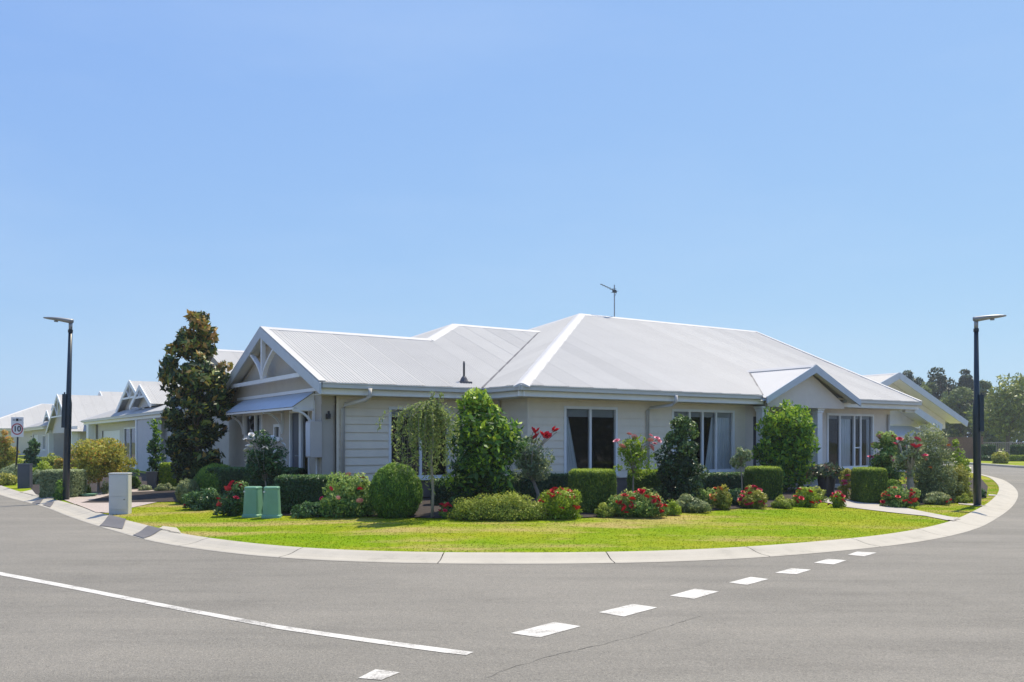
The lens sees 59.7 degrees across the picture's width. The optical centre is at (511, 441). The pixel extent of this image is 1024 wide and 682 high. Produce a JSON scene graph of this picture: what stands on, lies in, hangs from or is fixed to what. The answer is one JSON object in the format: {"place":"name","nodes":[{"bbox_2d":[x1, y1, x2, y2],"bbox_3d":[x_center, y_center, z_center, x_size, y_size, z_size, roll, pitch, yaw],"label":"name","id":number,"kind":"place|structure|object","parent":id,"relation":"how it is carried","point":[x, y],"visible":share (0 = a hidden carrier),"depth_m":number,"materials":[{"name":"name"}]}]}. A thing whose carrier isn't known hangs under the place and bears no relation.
{"place":"outdoors","nodes":[
{"label":"outdoors","id":0,"kind":"place"},
{"bbox_2d":[66,489,154,512],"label":"driveway","id":1,"kind":"structure","parent":0,"point":[97,506],"depth_m":22.41,"materials":[{"name":"grey concrete"}]},
{"bbox_2d":[146,471,158,488],"bbox_3d":[-11.046,1.202,27.466,0.349,0.550,0.349,0,0,-7],"label":"planter","id":2,"kind":"object","parent":1,"relation":"on","point":[152,477],"visible":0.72,"depth_m":27.32,"materials":[{"name":"grey"}]},
{"bbox_2d":[4,455,998,553],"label":"lawn","id":3,"kind":"structure","parent":0,"point":[439,541],"depth_m":15.49,"materials":[{"name":"green plant"}]},
{"bbox_2d":[0,472,16,485],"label":"shrub","id":4,"kind":"object","parent":3,"relation":"on","point":[6,479],"visible":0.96,"depth_m":31.90,"materials":[{"name":"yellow plant"}]},
{"bbox_2d":[0,430,19,469],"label":"bronze tree","id":5,"kind":"object","parent":3,"relation":"on","point":[7,455],"visible":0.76,"depth_m":40.69,"materials":[{"name":"green plant"}]},
{"bbox_2d":[11,417,23,473],"bbox_3d":[-20.115,0.335,36.329,0.510,2.653,0.103,0,0,0],"label":"speed sign","id":6,"kind":"object","parent":3,"relation":"on","point":[17,427],"visible":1,"depth_m":36.29,"materials":[{"name":"white metal"}]},
{"bbox_2d":[17,464,32,487],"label":"service pillar","id":7,"kind":"structure","parent":3,"relation":"on","point":[24,475],"depth_m":29.86,"materials":[{"name":"metal"}]},
{"bbox_2d":[0,404,51,454],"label":"house","id":8,"kind":"structure","parent":3,"relation":"on","point":[33,415],"depth_m":93.27,"materials":[{"name":"paint"}]},
{"bbox_2d":[24,404,63,457],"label":"house","id":9,"kind":"structure","parent":3,"relation":"on","point":[38,430],"depth_m":77.92,"materials":[{"name":"paint"}]},
{"bbox_2d":[43,317,73,499],"bbox_3d":[-12.104,-0.820,23.831,0.720,4.981,0.320,0,0,-25],"label":"street lamp","id":10,"kind":"object","parent":3,"relation":"on","point":[66,420],"visible":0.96,"depth_m":23.89,"materials":[{"name":"black metal"}]},
{"bbox_2d":[52,478,69,499],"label":"shrub","id":11,"kind":"object","parent":3,"relation":"on","point":[57,494],"visible":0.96,"depth_m":23.92,"materials":[{"name":"green plant"}]},
{"bbox_2d":[45,391,122,458],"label":"house","id":12,"kind":"structure","parent":3,"relation":"on","point":[85,406],"depth_m":67.09,"materials":[{"name":"paint"}]},
{"bbox_2d":[31,468,146,494],"bbox_3d":[-17.075,1.469,36.572,5.066,0.170,24.307,0,0,-30],"label":"garden bed","id":13,"kind":"object","parent":3,"relation":"on","point":[36,487],"visible":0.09,"depth_m":31.29,"materials":[{"name":"brown soil"}]},
{"bbox_2d":[22,436,41,467],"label":"dark shrub","id":14,"kind":"object","parent":13,"relation":"on","point":[33,448],"visible":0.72,"depth_m":38.59,"materials":[{"name":"green plant"}]},
{"bbox_2d":[38,468,87,497],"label":"variegated hedge","id":15,"kind":"object","parent":13,"relation":"on","point":[49,479],"visible":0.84,"depth_m":24.79,"materials":[{"name":"green plant"}]},
{"bbox_2d":[146,419,165,471],"bbox_3d":[-11.636,0.398,29.066,0.674,2.305,0.628,0,0,0],"label":"slender tree","id":16,"kind":"object","parent":13,"relation":"on","point":[154,447],"visible":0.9,"depth_m":28.99,"materials":[{"name":"green plant"}]},
{"bbox_2d":[158,462,177,486],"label":"clipped hedge","id":17,"kind":"object","parent":13,"relation":"on","point":[165,474],"visible":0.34,"depth_m":27.45,"materials":[{"name":"green plant"}]},
{"bbox_2d":[71,437,137,492],"bbox_3d":[-12.237,0.743,26.604,1.977,1.788,1.886,0,0,0],"label":"photinia tree","id":18,"kind":"object","parent":3,"relation":"on","point":[99,459],"visible":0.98,"depth_m":26.24,"materials":[{"name":"green plant"}]},
{"bbox_2d":[108,473,131,514],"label":"service pillar","id":19,"kind":"structure","parent":3,"relation":"on","point":[120,493],"depth_m":19.21,"materials":[{"name":"metal"}]},
{"bbox_2d":[110,497,126,509],"bbox_3d":[-8.475,1.331,19.201,0.342,0.274,0.015,0,0,-7],"label":"door","id":20,"kind":"structure","parent":19,"relation":"in","point":[116,503],"depth_m":19.20,"materials":[{"name":"metal"}]},
{"bbox_2d":[80,380,189,470],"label":"house","id":21,"kind":"structure","parent":3,"relation":"on","point":[139,406],"depth_m":45.30,"materials":[{"name":"paint"}]},
{"bbox_2d":[124,427,134,468],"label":"window","id":22,"kind":"structure","parent":21,"relation":"in","point":[129,433],"depth_m":49.24,"materials":[{"name":"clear glass"}]},
{"bbox_2d":[242,486,262,517],"bbox_3d":[-5.238,1.217,18.055,0.383,0.615,0.409,0,0,6],"label":"green utility cabinet","id":23,"kind":"object","parent":3,"relation":"on","point":[253,503],"visible":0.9,"depth_m":17.90,"materials":[{"name":"green plastic"}]},
{"bbox_2d":[261,486,281,517],"bbox_3d":[-4.791,1.207,17.805,0.383,0.620,0.409,0,0,-9],"label":"green utility cabinet","id":24,"kind":"object","parent":3,"relation":"on","point":[271,503],"visible":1,"depth_m":17.65,"materials":[{"name":"green plastic"}]},
{"bbox_2d":[84,489,823,518],"bbox_3d":[-1.650,1.468,21.860,20.048,0.169,10.625,0,0,0],"label":"garden bed","id":25,"kind":"object","parent":3,"relation":"on","point":[424,511],"visible":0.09,"depth_m":22.68,"materials":[{"name":"brown soil"}]},
{"bbox_2d":[175,478,200,503],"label":"rounded shrub","id":26,"kind":"object","parent":25,"relation":"on","point":[186,485],"visible":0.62,"depth_m":21.60,"materials":[{"name":"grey plant"}]},
{"bbox_2d":[156,309,235,482],"bbox_3d":[-8.993,-1.122,25.558,2.250,5.360,2.374,0,0,-20],"label":"magnolia tree","id":27,"kind":"object","parent":25,"relation":"on","point":[192,436],"visible":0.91,"depth_m":25.27,"materials":[{"name":"green plant"}]},
{"bbox_2d":[180,487,225,510],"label":"shrub","id":28,"kind":"object","parent":25,"relation":"on","point":[209,498],"visible":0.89,"depth_m":19.91,"materials":[{"name":"green plant"}]},
{"bbox_2d":[192,463,231,494],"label":"rounded shrub","id":29,"kind":"object","parent":25,"relation":"on","point":[203,480],"visible":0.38,"depth_m":21.79,"materials":[{"name":"green plant"}]},
{"bbox_2d":[213,480,248,515],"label":"red flower bush","id":30,"kind":"object","parent":25,"relation":"on","point":[233,500],"visible":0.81,"depth_m":18.27,"materials":[{"name":"green plant"}]},
{"bbox_2d":[206,466,307,496],"bbox_3d":[-6.251,1.048,21.931,2.590,0.897,0.888,0,0,14],"label":"clipped hedge","id":31,"kind":"object","parent":25,"relation":"on","point":[226,475],"visible":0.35,"depth_m":21.67,"materials":[{"name":"green plant"}]},
{"bbox_2d":[242,429,289,485],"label":"standard rose","id":32,"kind":"object","parent":25,"relation":"on","point":[264,464],"visible":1,"depth_m":20.26,"materials":[{"name":"green plant"}]},
{"bbox_2d":[290,500,329,517],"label":"shrub","id":33,"kind":"object","parent":25,"relation":"on","point":[309,509],"visible":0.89,"depth_m":17.50,"materials":[{"name":"green plant"}]},
{"bbox_2d":[273,474,351,513],"bbox_3d":[-4.160,1.088,18.705,1.632,0.837,0.832,0,0,0],"label":"clipped hedge","id":34,"kind":"object","parent":25,"relation":"on","point":[295,489],"visible":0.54,"depth_m":18.35,"materials":[{"name":"green plant"}]},
{"bbox_2d":[318,471,376,517],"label":"pink rose bush","id":35,"kind":"object","parent":25,"relation":"on","point":[351,499],"visible":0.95,"depth_m":17.30,"materials":[{"name":"green plant"}]},
{"bbox_2d":[368,462,422,518],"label":"ball shrub","id":36,"kind":"object","parent":25,"relation":"on","point":[390,496],"visible":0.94,"depth_m":16.86,"materials":[{"name":"green plant"}]},
{"bbox_2d":[376,390,459,516],"bbox_3d":[-1.768,0.259,16.856,1.600,2.473,1.104,0,0,0],"label":"weeping tree","id":37,"kind":"object","parent":25,"relation":"on","point":[427,413],"visible":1,"depth_m":16.71,"materials":[{"name":"green plant"}]},
{"bbox_2d":[438,501,452,518],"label":"red flower bush","id":38,"kind":"object","parent":25,"relation":"on","point":[443,510],"visible":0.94,"depth_m":16.68,"materials":[{"name":"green plant"}]},
{"bbox_2d":[430,477,519,504],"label":"clipped hedge","id":39,"kind":"object","parent":25,"relation":"on","point":[440,495],"visible":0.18,"depth_m":19.47,"materials":[{"name":"green plant"}]},
{"bbox_2d":[438,387,528,500],"bbox_3d":[-0.610,0.177,17.783,1.660,2.572,1.605,0,0,37],"label":"broad leaf bush","id":40,"kind":"object","parent":25,"relation":"on","point":[488,441],"visible":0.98,"depth_m":17.49,"materials":[{"name":"green plant"}]},
{"bbox_2d":[447,491,552,520],"bbox_3d":[-0.227,1.226,16.551,2.018,0.654,0.905,0,0,0],"label":"mound shrub","id":41,"kind":"object","parent":25,"relation":"on","point":[492,508],"visible":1,"depth_m":16.38,"materials":[{"name":"green plant"}]},
{"bbox_2d":[512,426,558,502],"bbox_3d":[0.484,0.555,19.573,1.116,1.797,0.684,0,0,0],"label":"standard rose","id":42,"kind":"object","parent":25,"relation":"on","point":[532,464],"visible":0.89,"depth_m":19.44,"materials":[{"name":"green plant"}]},
{"bbox_2d":[507,473,568,497],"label":"clipped hedge","id":43,"kind":"object","parent":25,"relation":"on","point":[558,480],"visible":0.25,"depth_m":21.98,"materials":[{"name":"green plant"}]},
{"bbox_2d":[537,486,582,518],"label":"red flower bush","id":44,"kind":"object","parent":25,"relation":"on","point":[558,503],"visible":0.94,"depth_m":16.59,"materials":[{"name":"green plant"}]},
{"bbox_2d":[568,467,617,512],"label":"box hedge","id":45,"kind":"object","parent":25,"relation":"on","point":[595,486],"visible":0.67,"depth_m":17.59,"materials":[{"name":"green plant"}]},
{"bbox_2d":[594,502,617,517],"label":"shrub","id":46,"kind":"object","parent":25,"relation":"on","point":[604,511],"visible":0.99,"depth_m":16.94,"materials":[{"name":"green plant"}]},
{"bbox_2d":[605,487,669,517],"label":"red flower bush","id":47,"kind":"object","parent":25,"relation":"on","point":[644,504],"visible":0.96,"depth_m":16.98,"materials":[{"name":"green plant"}]},
{"bbox_2d":[613,432,661,494],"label":"standard rose","id":48,"kind":"object","parent":25,"relation":"on","point":[636,451],"visible":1,"depth_m":18.29,"materials":[{"name":"green plant"}]},
{"bbox_2d":[626,469,663,498],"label":"box hedge","id":49,"kind":"object","parent":25,"relation":"on","point":[651,481],"visible":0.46,"depth_m":20.36,"materials":[{"name":"green plant"}]},
{"bbox_2d":[663,499,681,514],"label":"shrub","id":50,"kind":"object","parent":25,"relation":"on","point":[675,509],"visible":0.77,"depth_m":17.47,"materials":[{"name":"green plant"}]},
{"bbox_2d":[653,413,709,504],"bbox_3d":[3.742,0.404,19.736,1.224,2.057,1.104,0,0,24],"label":"camellia bush","id":51,"kind":"object","parent":25,"relation":"on","point":[678,471],"visible":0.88,"depth_m":19.51,"materials":[{"name":"green plant"}]},
{"bbox_2d":[676,493,711,512],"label":"shrub","id":52,"kind":"object","parent":25,"relation":"on","point":[689,503],"visible":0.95,"depth_m":18.08,"materials":[{"name":"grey plant"}]},
{"bbox_2d":[692,487,714,505],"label":"shrub","id":53,"kind":"object","parent":25,"relation":"on","point":[704,494],"visible":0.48,"depth_m":19.58,"materials":[{"name":"green plant"}]},
{"bbox_2d":[676,471,744,494],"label":"clipped hedge","id":54,"kind":"object","parent":25,"relation":"on","point":[731,480],"visible":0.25,"depth_m":23.31,"materials":[{"name":"green plant"}]},
{"bbox_2d":[709,483,731,509],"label":"red flower bush","id":55,"kind":"object","parent":25,"relation":"on","point":[722,499],"visible":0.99,"depth_m":18.84,"materials":[{"name":"yellow plant"}]},
{"bbox_2d":[728,488,746,504],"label":"shrub","id":56,"kind":"object","parent":25,"relation":"on","point":[735,494],"visible":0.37,"depth_m":19.98,"materials":[{"name":"green plant"}]},
{"bbox_2d":[730,446,752,489],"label":"standard shrub","id":57,"kind":"object","parent":25,"relation":"on","point":[741,458],"visible":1,"depth_m":20.17,"materials":[{"name":"green plant"}]},
{"bbox_2d":[737,485,767,508],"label":"red flower bush","id":58,"kind":"object","parent":25,"relation":"on","point":[752,498],"visible":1,"depth_m":19.35,"materials":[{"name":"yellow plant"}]},
{"bbox_2d":[744,465,783,499],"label":"box hedge","id":59,"kind":"object","parent":25,"relation":"on","point":[768,480],"visible":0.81,"depth_m":21.76,"materials":[{"name":"green plant"}]},
{"bbox_2d":[770,495,794,507],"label":"shrub","id":60,"kind":"object","parent":25,"relation":"on","point":[781,502],"visible":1,"depth_m":19.60,"materials":[{"name":"green plant"}]},
{"bbox_2d":[751,398,820,491],"bbox_3d":[7.747,0.334,25.104,1.944,3.105,1.800,0,0,0],"label":"broad leaf bush","id":61,"kind":"object","parent":25,"relation":"on","point":[789,438],"visible":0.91,"depth_m":24.73,"materials":[{"name":"green plant"}]},
{"bbox_2d":[792,486,821,506],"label":"red flower bush","id":62,"kind":"object","parent":25,"relation":"on","point":[803,496],"visible":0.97,"depth_m":20.12,"materials":[{"name":"green plant"}]},
{"bbox_2d":[817,476,835,496],"bbox_3d":[8.238,1.173,23.378,0.500,0.580,0.500,0,0,0],"label":"plant pot","id":63,"kind":"object","parent":25,"relation":"on","point":[827,484],"visible":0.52,"depth_m":23.20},
{"bbox_2d":[806,461,844,480],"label":"potted plant","id":64,"kind":"object","parent":63,"relation":"in","point":[825,469],"visible":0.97,"depth_m":23.18,"materials":[{"name":"green plant"}]},
{"bbox_2d":[202,284,922,496],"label":"house","id":65,"kind":"structure","parent":3,"relation":"on","point":[591,387],"depth_m":24.54,"materials":[{"name":"beige metal"}]},
{"bbox_2d":[242,412,278,439],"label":"window","id":66,"kind":"structure","parent":65,"relation":"in","point":[253,422],"depth_m":25.52,"materials":[{"name":"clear glass"}]},
{"bbox_2d":[289,411,299,467],"bbox_3d":[-5.376,0.280,22.171,0.132,2.100,0.750,0,0,-34],"label":"door","id":67,"kind":"structure","parent":65,"relation":"in","point":[294,417],"depth_m":22.31,"materials":[{"name":"metal"}]},
{"bbox_2d":[388,406,449,479],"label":"window","id":68,"kind":"structure","parent":65,"relation":"in","point":[391,450],"depth_m":23.64,"materials":[{"name":"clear glass"}]},
{"bbox_2d":[564,406,619,475],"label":"window","id":69,"kind":"structure","parent":65,"relation":"in","point":[590,433],"depth_m":24.51,"materials":[{"name":"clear glass"}]},
{"bbox_2d":[671,409,735,472],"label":"window","id":70,"kind":"structure","parent":65,"relation":"in","point":[716,438],"depth_m":25.76,"materials":[{"name":"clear glass"}]},
{"bbox_2d":[827,413,873,469],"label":"window","id":71,"kind":"structure","parent":65,"relation":"in","point":[849,436],"depth_m":29.26,"materials":[{"name":"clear glass"}]},
{"bbox_2d":[827,490,846,507],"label":"red flower bush","id":72,"kind":"object","parent":3,"relation":"on","point":[838,500],"visible":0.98,"depth_m":20.28,"materials":[{"name":"green plant"}]},
{"bbox_2d":[822,497,958,520],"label":"footpath","id":73,"kind":"structure","parent":3,"relation":"on","point":[868,506],"depth_m":20.12,"materials":[{"name":"concrete"}]},
{"bbox_2d":[879,484,920,507],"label":"red flower bush","id":74,"kind":"object","parent":3,"relation":"on","point":[892,496],"visible":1,"depth_m":20.80,"materials":[{"name":"green plant"}]},
{"bbox_2d":[814,478,987,504],"bbox_3d":[13.490,1.473,30.575,4.942,0.160,21.040,0,0,28],"label":"garden bed","id":75,"kind":"object","parent":3,"relation":"on","point":[984,486],"visible":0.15,"depth_m":28.79,"materials":[{"name":"brown soil"}]},
{"bbox_2d":[838,468,850,499],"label":"flower shrub","id":76,"kind":"object","parent":75,"relation":"on","point":[845,475],"visible":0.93,"depth_m":22.66,"materials":[{"name":"green plant"}]},
{"bbox_2d":[850,466,887,502],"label":"box hedge","id":77,"kind":"object","parent":75,"relation":"on","point":[869,484],"visible":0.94,"depth_m":21.80,"materials":[{"name":"green plant"}]},
{"bbox_2d":[867,431,904,484],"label":"pink rose bush","id":78,"kind":"object","parent":75,"relation":"on","point":[887,452],"visible":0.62,"depth_m":24.77,"materials":[{"name":"green plant"}]},
{"bbox_2d":[891,430,928,498],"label":"standard rose","id":79,"kind":"object","parent":75,"relation":"on","point":[908,455],"visible":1,"depth_m":22.13,"materials":[{"name":"green plant"}]},
{"bbox_2d":[903,422,963,500],"bbox_3d":[10.825,0.605,23.054,1.516,2.233,1.366,0,0,0],"label":"grevillea bush","id":80,"kind":"object","parent":75,"relation":"on","point":[929,477],"visible":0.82,"depth_m":22.81,"materials":[{"name":"green plant"}]},
{"bbox_2d":[923,491,951,504],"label":"shrub","id":81,"kind":"object","parent":75,"relation":"on","point":[937,498],"visible":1,"depth_m":21.93,"materials":[{"name":"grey plant"}]},
{"bbox_2d":[941,462,972,499],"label":"yellow shrub","id":82,"kind":"object","parent":75,"relation":"on","point":[961,472],"visible":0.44,"depth_m":23.26,"materials":[{"name":"green plant"}]},
{"bbox_2d":[949,439,971,484],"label":"lime shrub","id":83,"kind":"object","parent":75,"relation":"on","point":[965,462],"visible":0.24,"depth_m":27.73,"materials":[{"name":"green plant"}]},
{"bbox_2d":[862,372,967,471],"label":"house","id":84,"kind":"structure","parent":3,"relation":"on","point":[932,409],"depth_m":42.35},
{"bbox_2d":[973,315,1005,505],"bbox_3d":[11.622,-0.700,21.730,0.725,4.738,0.320,0,0,30],"label":"street lamp","id":85,"kind":"object","parent":3,"relation":"on","point":[978,414],"visible":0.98,"depth_m":21.81,"materials":[{"name":"black metal"}]},
{"bbox_2d":[0,464,1023,681],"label":"road","id":86,"kind":"structure","parent":0,"point":[948,609],"depth_m":8.51,"materials":[{"name":"grey asphalt"}]},
{"bbox_2d":[0,572,471,654],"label":"road line","id":87,"kind":"object","parent":86,"relation":"on","point":[408,645],"visible":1,"depth_m":8.14,"materials":[{"name":"paint"}]},
{"bbox_2d":[359,669,398,679],"bbox_3d":[-0.931,1.646,6.300,0.206,0.001,0.253,0,0,20],"label":"road dash","id":88,"kind":"object","parent":86,"relation":"on","point":[376,674],"visible":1,"depth_m":6.31,"materials":[{"name":"paint"}]},
{"bbox_2d":[0,472,1017,563],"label":"kerb","id":89,"kind":"structure","parent":86,"relation":"on","point":[972,520],"depth_m":13.28,"materials":[{"name":"concrete"}]},
{"bbox_2d":[100,515,125,528],"bbox_3d":[-7.930,1.591,17.772,0.458,0.086,2.719,0,0,-21],"label":"kerb patch","id":90,"kind":"object","parent":89,"relation":"on","point":[114,521],"visible":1,"depth_m":17.63,"materials":[{"name":"concrete"}]},
{"bbox_2d":[133,526,160,537],"bbox_3d":[-6.421,1.591,15.795,0.449,0.081,1.467,0,0,-6],"label":"kerb patch","id":91,"kind":"object","parent":89,"relation":"on","point":[146,531],"visible":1,"depth_m":15.77,"materials":[{"name":"concrete"}]},
{"bbox_2d":[513,622,578,636],"bbox_3d":[0.301,1.646,7.814,0.293,0.001,0.624,0,0,40],"label":"road dash","id":92,"kind":"object","parent":86,"relation":"on","point":[546,629],"visible":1,"depth_m":7.82,"materials":[{"name":"paint"}]},
{"bbox_2d":[600,604,656,615],"bbox_3d":[1.142,1.646,8.725,0.302,0.001,0.600,0,0,42],"label":"road dash","id":93,"kind":"object","parent":86,"relation":"on","point":[626,610],"visible":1,"depth_m":8.69,"materials":[{"name":"paint"}]},
{"bbox_2d":[670,589,718,598],"bbox_3d":[1.978,1.646,9.666,0.292,0.001,0.585,0,0,39],"label":"road dash","id":94,"kind":"object","parent":86,"relation":"on","point":[694,593],"visible":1,"depth_m":9.67,"materials":[{"name":"paint"}]},
{"bbox_2d":[730,577,766,584],"bbox_3d":[2.801,1.646,10.554,0.240,0.001,0.590,0,0,41],"label":"road dash","id":95,"kind":"object","parent":86,"relation":"on","point":[748,580],"visible":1,"depth_m":10.57,"materials":[{"name":"paint"}]},
{"bbox_2d":[0,0,1023,441],"label":"sky","id":96,"kind":"structure","parent":0,"point":[838,182],"materials":[{"name":"blue"}]},
{"bbox_2d":[968,448,1023,465],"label":"verge","id":97,"kind":"structure","parent":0,"point":[1020,463],"depth_m":66.37,"materials":[{"name":"green plant"}]},
{"bbox_2d":[920,381,938,394],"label":"tree","id":98,"kind":"object","parent":97,"relation":"on","point":[929,387],"visible":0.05,"depth_m":117.41,"materials":[{"name":"green plant"}]},
{"bbox_2d":[927,366,958,435],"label":"tree","id":99,"kind":"object","parent":97,"relation":"on","point":[941,381],"visible":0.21,"depth_m":128.00,"materials":[{"name":"green plant"}]},
{"bbox_2d":[940,386,973,436],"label":"tree","id":100,"kind":"object","parent":97,"relation":"on","point":[953,400],"visible":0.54,"depth_m":111.15,"materials":[{"name":"green plant"}]},
{"bbox_2d":[940,436,982,458],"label":"fence","id":101,"kind":"object","parent":97,"relation":"on","point":[966,444],"visible":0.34,"depth_m":81.36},
{"bbox_2d":[957,369,973,436],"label":"tree","id":102,"kind":"object","parent":97,"relation":"on","point":[966,380],"visible":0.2,"depth_m":131.10,"materials":[{"name":"green plant"}]},
{"bbox_2d":[970,379,993,436],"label":"tree","id":103,"kind":"object","parent":97,"relation":"on","point":[984,386],"visible":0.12,"depth_m":128.98,"materials":[{"name":"green plant"}]},
{"bbox_2d":[981,444,995,455],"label":"clipped hedge","id":104,"kind":"object","parent":97,"relation":"on","point":[988,449],"visible":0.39,"depth_m":75.32,"materials":[{"name":"green plant"}]},
{"bbox_2d":[963,372,1023,453],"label":"tree","id":105,"kind":"object","parent":97,"relation":"on","point":[1003,406],"visible":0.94,"depth_m":97.05,"materials":[{"name":"green plant"}]},
{"bbox_2d":[972,408,1016,451],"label":"tree","id":106,"kind":"object","parent":97,"relation":"on","point":[988,437],"visible":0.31,"depth_m":106.93,"materials":[{"name":"green plant"}]},
{"bbox_2d":[991,451,1008,463],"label":"yellow shrub","id":107,"kind":"object","parent":97,"relation":"on","point":[1000,457],"visible":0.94,"depth_m":63.09,"materials":[{"name":"green plant"}]},
{"bbox_2d":[1009,444,1023,454],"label":"clipped hedge","id":108,"kind":"object","parent":97,"relation":"on","point":[1016,449],"visible":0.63,"depth_m":74.65,"materials":[{"name":"green plant"}]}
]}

